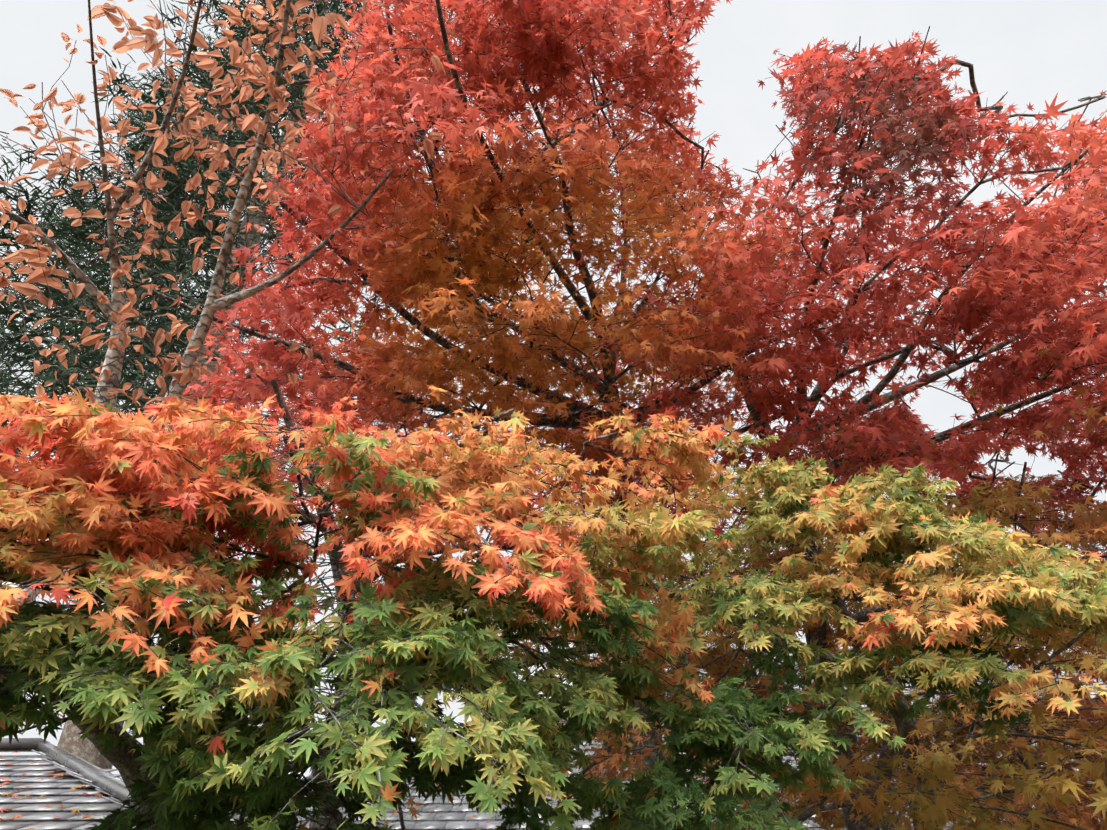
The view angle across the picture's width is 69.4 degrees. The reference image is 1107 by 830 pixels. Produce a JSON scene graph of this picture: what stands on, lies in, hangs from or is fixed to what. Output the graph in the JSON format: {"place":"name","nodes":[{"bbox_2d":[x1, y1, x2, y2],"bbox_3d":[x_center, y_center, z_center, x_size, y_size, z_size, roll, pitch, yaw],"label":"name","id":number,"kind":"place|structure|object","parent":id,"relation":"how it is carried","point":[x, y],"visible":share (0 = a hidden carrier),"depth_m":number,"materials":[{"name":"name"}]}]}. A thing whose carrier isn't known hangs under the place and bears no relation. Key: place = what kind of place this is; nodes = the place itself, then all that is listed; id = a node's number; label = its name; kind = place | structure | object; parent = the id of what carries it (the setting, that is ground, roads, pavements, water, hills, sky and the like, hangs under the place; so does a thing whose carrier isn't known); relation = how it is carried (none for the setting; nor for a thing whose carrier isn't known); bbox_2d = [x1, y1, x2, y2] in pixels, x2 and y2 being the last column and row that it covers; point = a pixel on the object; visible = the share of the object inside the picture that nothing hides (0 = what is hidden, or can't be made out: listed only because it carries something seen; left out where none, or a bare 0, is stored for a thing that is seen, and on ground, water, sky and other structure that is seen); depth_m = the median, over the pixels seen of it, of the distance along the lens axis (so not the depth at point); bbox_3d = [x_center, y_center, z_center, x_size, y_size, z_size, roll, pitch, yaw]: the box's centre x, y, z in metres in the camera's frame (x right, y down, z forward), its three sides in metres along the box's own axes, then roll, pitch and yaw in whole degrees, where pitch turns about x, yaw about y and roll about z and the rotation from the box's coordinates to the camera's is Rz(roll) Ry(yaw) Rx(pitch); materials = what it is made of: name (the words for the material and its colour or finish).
{"place":"outdoors","nodes":[
{"label":"outdoors","id":0,"kind":"place"},
{"bbox_2d":[0,32,267,645],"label":"tree","id":1,"kind":"object","parent":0,"point":[71,314],"depth_m":17.04,"materials":[{"name":"plant"}]},
{"bbox_2d":[0,0,446,772],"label":"tree","id":2,"kind":"object","parent":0,"point":[80,234],"depth_m":10.85,"materials":[{"name":"green plant"}]},
{"bbox_2d":[0,0,460,605],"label":"cherry","id":3,"kind":"object","parent":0,"point":[254,122],"depth_m":4.02,"materials":[{"name":"orange plant"}]},
{"bbox_2d":[0,379,814,829],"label":"maple","id":4,"kind":"object","parent":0,"point":[186,799],"depth_m":2.26,"materials":[{"name":"orange plant"}]},
{"bbox_2d":[152,0,929,825],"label":"maple","id":5,"kind":"object","parent":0,"point":[438,92],"depth_m":4.63,"materials":[{"name":"plant"}]},
{"bbox_2d":[0,0,1106,777],"label":"sky","id":6,"kind":"structure","parent":0,"point":[1034,51],"materials":[{"name":"white"}]},
{"bbox_2d":[385,538,855,826],"bbox_3d":[0.598,3.276,6.405,3.866,5.480,5.593,-1,-36,1],"label":"maple","id":7,"kind":"object","parent":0,"point":[720,668],"depth_m":5.68,"materials":[{"name":"green plant"}]},
{"bbox_2d":[442,431,1093,829],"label":"maple","id":8,"kind":"object","parent":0,"point":[830,823],"depth_m":6.57,"materials":[{"name":"green plant"}]},
{"bbox_2d":[498,0,1106,829],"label":"maple","id":9,"kind":"object","parent":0,"point":[1020,230],"depth_m":4.81,"materials":[{"name":"red plant"}]},
{"bbox_2d":[512,542,1106,829],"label":"maple","id":10,"kind":"object","parent":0,"point":[944,763],"depth_m":3.77,"materials":[{"name":"green plant"}]},
{"bbox_2d":[559,433,1106,829],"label":"maple","id":11,"kind":"object","parent":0,"point":[991,606],"depth_m":2.99,"materials":[{"name":"plant"}]},
{"bbox_2d":[676,329,1106,829],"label":"maple","id":12,"kind":"object","parent":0,"point":[1087,521],"depth_m":4.88,"materials":[{"name":"plant"}]},
{"label":"ground","id":13,"kind":"structure","parent":0,"visible":0},
{"bbox_3d":[8.262,9.166,20.245,28.500,6.351,22.000,-1,-36,1],"label":"hall","id":14,"kind":"object","parent":13,"relation":"on","visible":0},
{"bbox_2d":[300,648,852,780],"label":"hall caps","id":15,"kind":"object","parent":14,"relation":"on","point":[302,779],"depth_m":19.70,"materials":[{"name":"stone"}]},
{"bbox_2d":[228,653,1106,829],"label":"hall roof","id":16,"kind":"structure","parent":14,"relation":"on","point":[456,817],"depth_m":11.12,"materials":[{"name":"tile"}]},
{"bbox_3d":[-5.285,4.389,5.137,7.250,2.180,4.800,-1,-36,1],"label":"wing","id":17,"kind":"object","parent":13,"relation":"on","visible":0},
{"bbox_2d":[32,749,135,809],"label":"wing roof","id":18,"kind":"structure","parent":17,"relation":"on","point":[70,771],"depth_m":5.03,"materials":[{"name":"tile"}]},
{"bbox_2d":[0,755,194,829],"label":"wing roof","id":19,"kind":"structure","parent":17,"relation":"on","point":[33,809],"depth_m":4.64,"materials":[{"name":"tile"}]},
{"bbox_2d":[0,751,101,829],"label":"fallen leaves","id":20,"kind":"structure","parent":19,"relation":"on","point":[47,805],"depth_m":4.67,"materials":[{"name":"brown plant"}]},
{"bbox_2d":[0,738,195,815],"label":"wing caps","id":21,"kind":"object","parent":17,"relation":"on","point":[95,775],"visible":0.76,"depth_m":5.60,"materials":[{"name":"tile"}]}
]}

